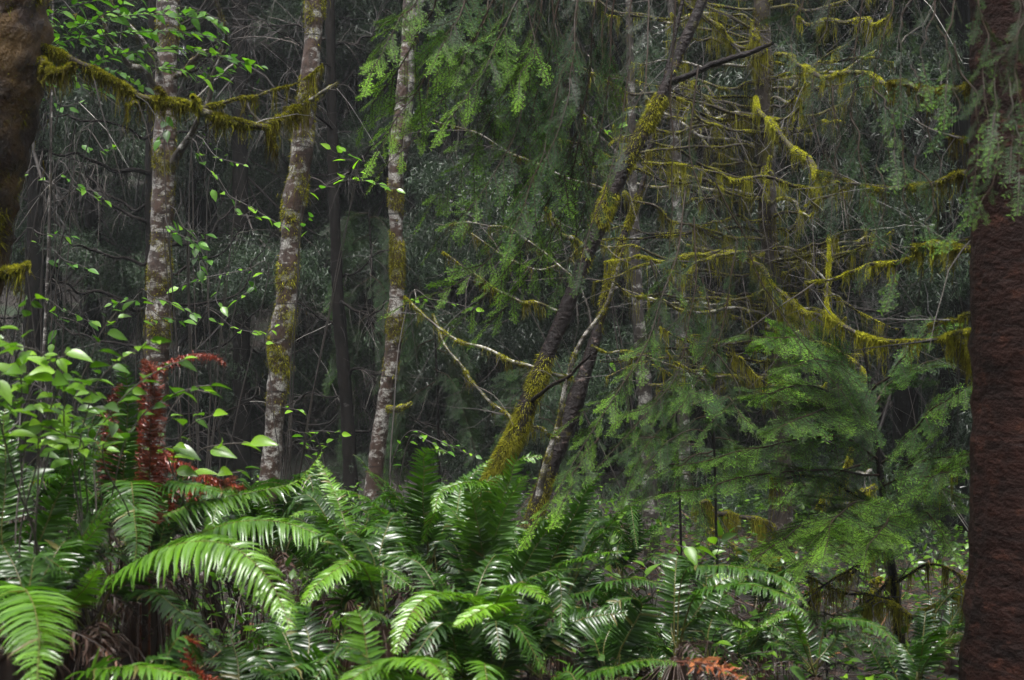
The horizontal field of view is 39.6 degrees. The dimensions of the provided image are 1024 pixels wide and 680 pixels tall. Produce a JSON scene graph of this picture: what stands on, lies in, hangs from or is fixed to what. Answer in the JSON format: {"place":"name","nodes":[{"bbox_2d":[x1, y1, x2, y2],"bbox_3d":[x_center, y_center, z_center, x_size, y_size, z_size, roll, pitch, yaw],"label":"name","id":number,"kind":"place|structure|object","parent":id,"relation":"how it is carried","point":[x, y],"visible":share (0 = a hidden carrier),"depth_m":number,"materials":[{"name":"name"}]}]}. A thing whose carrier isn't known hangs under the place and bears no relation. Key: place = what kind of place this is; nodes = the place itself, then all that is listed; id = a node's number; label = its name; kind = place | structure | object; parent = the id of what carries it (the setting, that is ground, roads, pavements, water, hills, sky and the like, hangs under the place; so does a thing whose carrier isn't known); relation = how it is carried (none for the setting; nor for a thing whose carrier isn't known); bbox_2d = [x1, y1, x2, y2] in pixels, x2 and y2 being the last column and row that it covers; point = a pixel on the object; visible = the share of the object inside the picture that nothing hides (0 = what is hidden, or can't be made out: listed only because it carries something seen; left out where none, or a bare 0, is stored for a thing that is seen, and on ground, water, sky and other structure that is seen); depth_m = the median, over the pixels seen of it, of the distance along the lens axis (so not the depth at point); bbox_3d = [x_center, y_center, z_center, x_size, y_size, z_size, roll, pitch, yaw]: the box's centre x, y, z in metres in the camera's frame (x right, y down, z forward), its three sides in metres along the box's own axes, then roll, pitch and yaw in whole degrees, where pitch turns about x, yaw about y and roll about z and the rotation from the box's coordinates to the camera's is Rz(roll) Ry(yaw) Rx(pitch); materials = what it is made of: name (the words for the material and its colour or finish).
{"place":"outdoors","nodes":[
{"label":"outdoors","id":0,"kind":"place"},
{"bbox_2d":[0,57,968,679],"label":"ground","id":1,"kind":"structure","parent":0,"point":[330,455],"depth_m":12.28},
{"bbox_2d":[0,294,72,675],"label":"salal shrub","id":2,"kind":"object","parent":1,"relation":"on","point":[59,380],"visible":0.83,"depth_m":3.18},
{"bbox_2d":[37,0,53,513],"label":"alder tree","id":3,"kind":"object","parent":1,"relation":"on","point":[45,314],"visible":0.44,"depth_m":10.99,"materials":[{"name":"grey plant"}]},
{"bbox_2d":[0,412,120,647],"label":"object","id":4,"kind":"object","parent":1,"relation":"on","point":[89,479],"visible":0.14,"depth_m":4.33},
{"bbox_2d":[0,408,126,677],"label":"sword fern","id":5,"kind":"object","parent":1,"relation":"on","point":[47,522],"visible":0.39,"depth_m":3.42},
{"bbox_2d":[0,406,126,651],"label":"salal shrub","id":6,"kind":"object","parent":1,"relation":"on","point":[58,462],"visible":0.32,"depth_m":3.63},
{"bbox_2d":[0,538,134,679],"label":"sword fern","id":7,"kind":"object","parent":1,"relation":"on","point":[29,596],"visible":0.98,"depth_m":2.96,"materials":[{"name":"plant"}]},
{"bbox_2d":[24,87,116,535],"bbox_3d":[-2.639,0.035,8.483,0.629,3.123,0.278,0,0,0],"label":"leafy sapling","id":8,"kind":"object","parent":1,"relation":"on","point":[83,191],"visible":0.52,"depth_m":8.52,"materials":[{"name":"green plant"}]},
{"bbox_2d":[0,489,154,679],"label":"sword fern","id":9,"kind":"object","parent":1,"relation":"on","point":[93,536],"visible":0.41,"depth_m":3.25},
{"bbox_2d":[0,0,188,429],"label":"conifer tree","id":10,"kind":"object","parent":1,"relation":"on","point":[59,277],"visible":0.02,"depth_m":18.96,"materials":[{"name":"green plant"}]},
{"bbox_2d":[95,383,126,649],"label":"dead frond","id":11,"kind":"object","parent":1,"relation":"on","point":[104,434],"visible":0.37,"depth_m":3.90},
{"bbox_2d":[0,363,230,679],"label":"sword fern","id":12,"kind":"object","parent":1,"relation":"on","point":[126,486],"visible":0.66,"depth_m":3.79,"materials":[{"name":"plant"}]},
{"bbox_2d":[0,0,232,471],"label":"conifer tree","id":13,"kind":"object","parent":1,"relation":"on","point":[16,258],"visible":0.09,"depth_m":16.62,"materials":[{"name":"green plant"}]},
{"bbox_2d":[19,300,222,678],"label":"salal shrub","id":14,"kind":"object","parent":1,"relation":"on","point":[34,426],"visible":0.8,"depth_m":3.36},
{"bbox_2d":[45,288,200,564],"bbox_3d":[-1.981,0.661,7.276,0.911,1.855,0.304,0,0,7],"label":"leafy sapling","id":15,"kind":"object","parent":1,"relation":"on","point":[96,324],"visible":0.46,"depth_m":7.26,"materials":[{"name":"green plant"}]},
{"bbox_2d":[0,0,266,522],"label":"conifer tree","id":16,"kind":"object","parent":1,"relation":"on","point":[33,178],"visible":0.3,"depth_m":14.46,"materials":[{"name":"green plant"}]},
{"bbox_2d":[0,0,267,446],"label":"leafy sapling","id":17,"kind":"object","parent":1,"relation":"on","point":[191,14],"visible":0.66,"depth_m":6.36,"materials":[{"name":"green plant"}]},
{"bbox_2d":[16,0,276,377],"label":"conifer tree","id":18,"kind":"object","parent":1,"relation":"on","point":[224,226],"visible":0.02,"depth_m":19.74,"materials":[{"name":"green plant"}]},
{"bbox_2d":[3,533,297,679],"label":"sword fern","id":19,"kind":"object","parent":1,"relation":"on","point":[213,549],"visible":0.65,"depth_m":3.10,"materials":[{"name":"plant"}]},
{"bbox_2d":[0,0,301,492],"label":"conifer tree","id":20,"kind":"object","parent":1,"relation":"on","point":[92,218],"visible":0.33,"depth_m":15.37,"materials":[{"name":"green plant"}]},
{"bbox_2d":[132,358,172,661],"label":"dead frond","id":21,"kind":"object","parent":1,"relation":"on","point":[149,461],"visible":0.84,"depth_m":3.66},
{"bbox_2d":[54,0,252,554],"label":"alder tree","id":22,"kind":"object","parent":1,"relation":"on","point":[156,286],"visible":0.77,"depth_m":9.93,"materials":[{"name":"grey plant"}]},
{"bbox_2d":[51,24,259,412],"bbox_3d":[-3.859,-0.897,15.497,2.419,4.904,1.106,0,0,0],"label":"leafy sapling","id":23,"kind":"object","parent":1,"relation":"on","point":[222,67],"visible":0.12,"depth_m":15.63,"materials":[{"name":"green plant"}]},
{"bbox_2d":[0,0,323,333],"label":"mossy tree","id":24,"kind":"object","parent":1,"relation":"on","point":[28,50],"visible":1,"depth_m":4.19,"materials":[{"name":"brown plant"}]},
{"bbox_2d":[65,617,261,679],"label":"sword fern","id":25,"kind":"object","parent":1,"relation":"on","point":[171,661],"visible":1,"depth_m":2.78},
{"bbox_2d":[31,0,314,465],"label":"conifer tree","id":26,"kind":"object","parent":1,"relation":"on","point":[147,171],"visible":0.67,"depth_m":12.42,"materials":[{"name":"green plant"}]},
{"bbox_2d":[136,350,225,671],"bbox_3d":[-0.881,0.467,3.803,0.244,0.881,0.080,0,0,0],"label":"dead frond","id":27,"kind":"object","parent":1,"relation":"on","point":[178,359],"visible":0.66,"depth_m":3.80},
{"bbox_2d":[0,0,362,454],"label":"conifer tree","id":28,"kind":"object","parent":1,"relation":"on","point":[210,160],"visible":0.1,"depth_m":16.84,"materials":[{"name":"green plant"}]},
{"bbox_2d":[153,112,216,608],"bbox_3d":[-1.768,0.087,7.859,0.364,2.866,0.296,0,0,18],"label":"leafy sapling","id":29,"kind":"object","parent":1,"relation":"on","point":[177,238],"visible":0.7,"depth_m":7.91,"materials":[{"name":"green plant"}]},
{"bbox_2d":[43,0,338,427],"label":"conifer tree","id":30,"kind":"object","parent":1,"relation":"on","point":[188,91],"visible":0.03,"depth_m":18.80,"materials":[{"name":"green plant"}]},
{"bbox_2d":[153,450,246,585],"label":"dead frond","id":31,"kind":"object","parent":1,"relation":"on","point":[179,463],"visible":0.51,"depth_m":3.99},
{"bbox_2d":[145,383,277,671],"bbox_3d":[-0.822,0.532,3.870,0.345,0.825,0.428,0,0,-15],"label":"salal shrub","id":32,"kind":"object","parent":1,"relation":"on","point":[182,449],"visible":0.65,"depth_m":3.85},
{"bbox_2d":[153,474,270,659],"bbox_3d":[-1.172,0.849,4.975,0.525,0.791,0.678,0,0,14],"label":"sword fern","id":33,"kind":"object","parent":1,"relation":"on","point":[199,529],"visible":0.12,"depth_m":4.98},
{"bbox_2d":[71,452,355,679],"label":"sword fern","id":34,"kind":"object","parent":1,"relation":"on","point":[244,525],"visible":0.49,"depth_m":3.83,"materials":[{"name":"plant"}]},
{"bbox_2d":[166,135,288,574],"bbox_3d":[-1.661,0.125,8.453,0.702,2.722,0.368,0,0,0],"label":"leafy sapling","id":35,"kind":"object","parent":1,"relation":"on","point":[223,309],"visible":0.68,"depth_m":8.54,"materials":[{"name":"green plant"}]},
{"bbox_2d":[0,0,479,491],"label":"conifer tree","id":36,"kind":"object","parent":1,"relation":"on","point":[239,174],"visible":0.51,"depth_m":14.88,"materials":[{"name":"green plant"}]},
{"bbox_2d":[179,477,308,671],"bbox_3d":[-1.039,0.917,5.217,0.650,0.813,0.633,0,0,0],"label":"sword fern","id":37,"kind":"object","parent":1,"relation":"on","point":[270,482],"visible":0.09,"depth_m":5.19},
{"bbox_2d":[182,470,343,670],"bbox_3d":[-0.821,0.855,4.885,0.654,0.828,0.601,0,0,-21],"label":"sword fern","id":38,"kind":"object","parent":1,"relation":"on","point":[259,508],"visible":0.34,"depth_m":4.82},
{"bbox_2d":[134,0,449,420],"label":"conifer tree","id":39,"kind":"object","parent":1,"relation":"on","point":[343,100],"visible":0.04,"depth_m":18.48,"materials":[{"name":"green plant"}]},
{"bbox_2d":[179,602,406,679],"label":"sword fern","id":40,"kind":"object","parent":1,"relation":"on","point":[298,663],"visible":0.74,"depth_m":3.25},
{"bbox_2d":[260,324,350,556],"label":"leafy sapling","id":41,"kind":"object","parent":1,"relation":"on","point":[345,434],"visible":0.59,"depth_m":8.11,"materials":[{"name":"green plant"}]},
{"bbox_2d":[218,513,397,665],"bbox_3d":[-0.764,1.029,5.394,0.499,0.760,0.633,0,0,39],"label":"sword fern","id":42,"kind":"object","parent":1,"relation":"on","point":[295,551],"visible":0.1,"depth_m":5.36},
{"bbox_2d":[252,0,393,571],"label":"alder tree","id":43,"kind":"object","parent":1,"relation":"on","point":[279,349],"visible":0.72,"depth_m":8.95,"materials":[{"name":"grey plant"}]},
{"bbox_2d":[195,0,467,524],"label":"conifer tree","id":44,"kind":"object","parent":1,"relation":"on","point":[344,370],"visible":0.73,"depth_m":11.56,"materials":[{"name":"green plant"}]},
{"bbox_2d":[186,1,480,454],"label":"conifer tree","id":45,"kind":"object","parent":1,"relation":"on","point":[353,77],"visible":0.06,"depth_m":18.16,"materials":[{"name":"green plant"}]},
{"bbox_2d":[282,143,405,557],"bbox_3d":[-1.037,0.213,7.904,0.913,2.579,0.290,0,0,29],"label":"leafy sapling","id":46,"kind":"object","parent":1,"relation":"on","point":[341,150],"visible":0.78,"depth_m":8.02,"materials":[{"name":"green plant"}]},
{"bbox_2d":[177,0,540,476],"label":"conifer tree","id":47,"kind":"object","parent":1,"relation":"on","point":[328,348],"visible":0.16,"depth_m":16.86,"materials":[{"name":"green plant"}]},
{"bbox_2d":[271,461,459,679],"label":"sword fern","id":48,"kind":"object","parent":1,"relation":"on","point":[322,520],"visible":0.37,"depth_m":4.36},
{"bbox_2d":[317,208,415,487],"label":"hemlock sapling","id":49,"kind":"object","parent":1,"relation":"on","point":[384,290],"visible":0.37,"depth_m":12.31,"materials":[{"name":"green plant"}]},
{"bbox_2d":[295,512,452,679],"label":"sword fern","id":50,"kind":"object","parent":1,"relation":"on","point":[363,579],"visible":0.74,"depth_m":3.60,"materials":[{"name":"plant"}]},
{"bbox_2d":[315,608,453,679],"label":"sword fern","id":51,"kind":"object","parent":1,"relation":"on","point":[374,668],"visible":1,"depth_m":2.79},
{"bbox_2d":[362,0,418,521],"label":"alder tree","id":52,"kind":"object","parent":1,"relation":"on","point":[394,319],"visible":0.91,"depth_m":9.95,"materials":[{"name":"grey plant"}]},
{"bbox_2d":[211,0,581,474],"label":"conifer tree","id":53,"kind":"object","parent":1,"relation":"on","point":[383,204],"visible":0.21,"depth_m":15.36,"materials":[{"name":"green plant"}]},
{"bbox_2d":[381,277,484,497],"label":"hemlock sapling","id":54,"kind":"object","parent":1,"relation":"on","point":[465,416],"visible":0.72,"depth_m":10.80,"materials":[{"name":"green plant"}]},
{"bbox_2d":[385,289,483,601],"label":"leafy sapling","id":55,"kind":"object","parent":1,"relation":"on","point":[424,437],"visible":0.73,"depth_m":8.02,"materials":[{"name":"green plant"}]},
{"bbox_2d":[227,0,645,489],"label":"conifer tree","id":56,"kind":"object","parent":1,"relation":"on","point":[425,176],"visible":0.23,"depth_m":14.88,"materials":[{"name":"green plant"}]},
{"bbox_2d":[324,447,549,679],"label":"sword fern","id":57,"kind":"object","parent":1,"relation":"on","point":[419,503],"visible":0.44,"depth_m":4.45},
{"bbox_2d":[255,0,673,481],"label":"conifer tree","id":58,"kind":"object","parent":1,"relation":"on","point":[481,429],"visible":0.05,"depth_m":15.10,"materials":[{"name":"green plant"}]},
{"bbox_2d":[381,584,557,679],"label":"sword fern","id":59,"kind":"object","parent":1,"relation":"on","point":[498,645],"visible":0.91,"depth_m":3.22,"materials":[{"name":"plant"}]},
{"bbox_2d":[374,553,585,679],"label":"sword fern","id":60,"kind":"object","parent":1,"relation":"on","point":[487,601],"visible":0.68,"depth_m":3.38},
{"bbox_2d":[1,470,968,679],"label":"ground cover","id":61,"kind":"object","parent":1,"relation":"on","point":[292,575],"visible":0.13,"depth_m":6.91,"materials":[{"name":"plant"}]},
{"bbox_2d":[0,144,969,563],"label":"slope undergrowth","id":62,"kind":"object","parent":1,"relation":"on","point":[606,490],"visible":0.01,"depth_m":11.59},
{"bbox_2d":[0,142,969,551],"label":"slope brush","id":63,"kind":"object","parent":1,"relation":"on","point":[508,474],"visible":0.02,"depth_m":14.16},
{"bbox_2d":[402,452,581,676],"bbox_3d":[-0.101,0.781,4.278,0.654,0.887,0.470,0,0,-38],"label":"sword fern","id":64,"kind":"object","parent":1,"relation":"on","point":[478,532],"visible":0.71,"depth_m":4.19,"materials":[{"name":"plant"}]},
{"bbox_2d":[58,526,968,679],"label":"leaf litter","id":65,"kind":"object","parent":1,"relation":"on","point":[673,550],"visible":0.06,"depth_m":8.33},
{"bbox_2d":[426,108,641,531],"bbox_3d":[0.195,-0.069,9.379,1.592,3.155,1.268,0,0,0],"label":"leafy sapling","id":66,"kind":"object","parent":1,"relation":"on","point":[612,307],"visible":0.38,"depth_m":9.88,"materials":[{"name":"green plant"}]},
{"bbox_2d":[446,577,627,679],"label":"sword fern","id":67,"kind":"object","parent":1,"relation":"on","point":[553,644],"visible":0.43,"depth_m":3.68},
{"bbox_2d":[482,360,593,535],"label":"hemlock sapling","id":68,"kind":"object","parent":1,"relation":"on","point":[514,403],"visible":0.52,"depth_m":9.88,"materials":[{"name":"green plant"}]},
{"bbox_2d":[349,0,773,590],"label":"cherry tree","id":69,"kind":"object","parent":1,"relation":"on","point":[521,428],"visible":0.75,"depth_m":6.97,"materials":[{"name":"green plant"}]},
{"bbox_2d":[492,470,665,678],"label":"sword fern","id":70,"kind":"object","parent":1,"relation":"on","point":[588,544],"visible":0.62,"depth_m":4.36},
{"bbox_2d":[358,0,801,498],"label":"conifer tree","id":71,"kind":"object","parent":1,"relation":"on","point":[570,339],"visible":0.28,"depth_m":13.66,"materials":[{"name":"green plant"}]},
{"bbox_2d":[532,509,637,660],"bbox_3d":[0.311,1.168,6.657,0.586,0.743,0.582,0,0,0],"label":"sword fern","id":72,"kind":"object","parent":1,"relation":"on","point":[591,519],"visible":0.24,"depth_m":6.64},
{"bbox_2d":[536,570,637,679],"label":"sword fern","id":73,"kind":"object","parent":1,"relation":"on","point":[594,582],"visible":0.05,"depth_m":5.48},
{"bbox_2d":[507,0,683,580],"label":"mossy tree","id":74,"kind":"object","parent":1,"relation":"on","point":[569,411],"visible":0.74,"depth_m":8.16,"materials":[{"name":"brown plant"}]},
{"bbox_2d":[536,587,672,679],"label":"sword fern","id":75,"kind":"object","parent":1,"relation":"on","point":[632,642],"visible":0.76,"depth_m":3.90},
{"bbox_2d":[355,0,861,552],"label":"hemlock tree","id":76,"kind":"object","parent":1,"relation":"on","point":[511,98],"visible":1,"depth_m":4.78,"materials":[{"name":"green plant"}]},
{"bbox_2d":[602,1,627,472],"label":"conifer tree","id":77,"kind":"object","parent":1,"relation":"on","point":[621,202],"visible":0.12,"depth_m":14.94,"materials":[{"name":"brown plant"}]},
{"bbox_2d":[421,0,809,469],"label":"conifer tree","id":78,"kind":"object","parent":1,"relation":"on","point":[634,405],"visible":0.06,"depth_m":14.82,"materials":[{"name":"green plant"}]},
{"bbox_2d":[552,493,697,679],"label":"sword fern","id":79,"kind":"object","parent":1,"relation":"on","point":[635,542],"visible":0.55,"depth_m":6.12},
{"bbox_2d":[625,0,660,556],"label":"alder tree","id":80,"kind":"object","parent":1,"relation":"on","point":[649,513],"visible":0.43,"depth_m":9.17,"materials":[{"name":"grey plant"}]},
{"bbox_2d":[551,656,749,679],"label":"sword fern","id":81,"kind":"object","parent":1,"relation":"on","point":[607,671],"visible":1,"depth_m":2.92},
{"bbox_2d":[590,512,731,679],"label":"salal shrub","id":82,"kind":"object","parent":1,"relation":"on","point":[692,556],"visible":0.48,"depth_m":4.69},
{"bbox_2d":[590,584,735,679],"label":"sword fern","id":83,"kind":"object","parent":1,"relation":"on","point":[665,635],"visible":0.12,"depth_m":4.63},
{"bbox_2d":[602,416,750,601],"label":"hemlock sapling","id":84,"kind":"object","parent":1,"relation":"on","point":[699,517],"visible":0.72,"depth_m":6.76,"materials":[{"name":"green plant"}]},
{"bbox_2d":[668,0,690,514],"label":"alder tree","id":85,"kind":"object","parent":1,"relation":"on","point":[677,156],"visible":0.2,"depth_m":12.46,"materials":[{"name":"grey plant"}]},
{"bbox_2d":[616,370,771,583],"bbox_3d":[0.828,0.891,6.204,0.747,1.531,1.021,0,0,0],"label":"hemlock sapling","id":86,"kind":"object","parent":1,"relation":"on","point":[730,443],"visible":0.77,"depth_m":6.34,"materials":[{"name":"green plant"}]},
{"bbox_2d":[688,0,729,490],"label":"conifer tree","id":87,"kind":"object","parent":1,"relation":"on","point":[700,412],"visible":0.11,"depth_m":13.37,"materials":[{"name":"brown plant"}]},
{"bbox_2d":[655,592,777,679],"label":"sword fern","id":88,"kind":"object","parent":1,"relation":"on","point":[710,631],"visible":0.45,"depth_m":4.34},
{"bbox_2d":[637,563,800,679],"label":"sword fern","id":89,"kind":"object","parent":1,"relation":"on","point":[753,644],"visible":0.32,"depth_m":4.88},
{"bbox_2d":[633,552,809,679],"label":"sword fern","id":90,"kind":"object","parent":1,"relation":"on","point":[696,610],"visible":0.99,"depth_m":3.89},
{"bbox_2d":[508,0,935,491],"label":"conifer tree","id":91,"kind":"object","parent":1,"relation":"on","point":[646,228],"visible":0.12,"depth_m":13.52,"materials":[{"name":"green plant"}]},
{"bbox_2d":[637,609,806,679],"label":"salal shrub","id":92,"kind":"object","parent":1,"relation":"on","point":[797,672],"visible":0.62,"depth_m":3.96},
{"bbox_2d":[504,0,951,579],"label":"mossy tree","id":93,"kind":"object","parent":1,"relation":"on","point":[768,130],"visible":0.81,"depth_m":8.26,"materials":[{"name":"green plant"}]},
{"bbox_2d":[528,0,937,460],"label":"conifer tree","id":94,"kind":"object","parent":1,"relation":"on","point":[764,366],"visible":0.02,"depth_m":15.88,"materials":[{"name":"green plant"}]},
{"bbox_2d":[526,0,970,537],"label":"conifer tree","id":95,"kind":"object","parent":1,"relation":"on","point":[773,29],"visible":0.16,"depth_m":12.82,"materials":[{"name":"green plant"}]},
{"bbox_2d":[659,547,844,679],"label":"sword fern","id":96,"kind":"object","parent":1,"relation":"on","point":[743,555],"visible":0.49,"depth_m":5.96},
{"bbox_2d":[622,0,972,515],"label":"conifer tree","id":97,"kind":"object","parent":1,"relation":"on","point":[899,400],"visible":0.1,"depth_m":12.69,"materials":[{"name":"green plant"}]},
{"bbox_2d":[634,306,972,679],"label":"hemlock sapling","id":98,"kind":"object","parent":1,"relation":"on","point":[889,517],"visible":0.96,"depth_m":5.26,"materials":[{"name":"green plant"}]},
{"bbox_2d":[727,606,899,679],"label":"sword fern","id":99,"kind":"object","parent":1,"relation":"on","point":[804,645],"visible":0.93,"depth_m":4.20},
{"bbox_2d":[655,0,972,573],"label":"conifer tree","id":100,"kind":"object","parent":1,"relation":"on","point":[950,306],"visible":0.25,"depth_m":11.07,"materials":[{"name":"green plant"}]},
{"bbox_2d":[761,600,874,678],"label":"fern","id":101,"kind":"object","parent":1,"relation":"on","point":[816,628],"visible":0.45,"depth_m":4.81,"materials":[{"name":"green plant"}]},
{"bbox_2d":[771,626,900,679],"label":"salal shrub","id":102,"kind":"object","parent":1,"relation":"on","point":[848,651],"visible":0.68,"depth_m":4.19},
{"bbox_2d":[790,1,939,389],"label":"conifer tree","id":103,"kind":"object","parent":1,"relation":"on","point":[875,258],"visible":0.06,"depth_m":13.53,"materials":[{"name":"green plant"}]},
{"bbox_2d":[710,0,1023,679],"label":"hemlock tree","id":104,"kind":"object","parent":1,"relation":"on","point":[990,353],"visible":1,"depth_m":3.52,"materials":[{"name":"red plant"}]},
{"bbox_2d":[845,583,964,679],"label":"sword fern","id":105,"kind":"object","parent":1,"relation":"on","point":[923,656],"visible":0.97,"depth_m":3.94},
{"bbox_2d":[889,589,964,675],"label":"sword fern","id":106,"kind":"object","parent":1,"relation":"on","point":[952,669],"visible":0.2,"depth_m":6.20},
{"bbox_2d":[1,488,968,679],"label":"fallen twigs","id":107,"kind":"object","parent":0,"point":[666,548],"depth_m":5.76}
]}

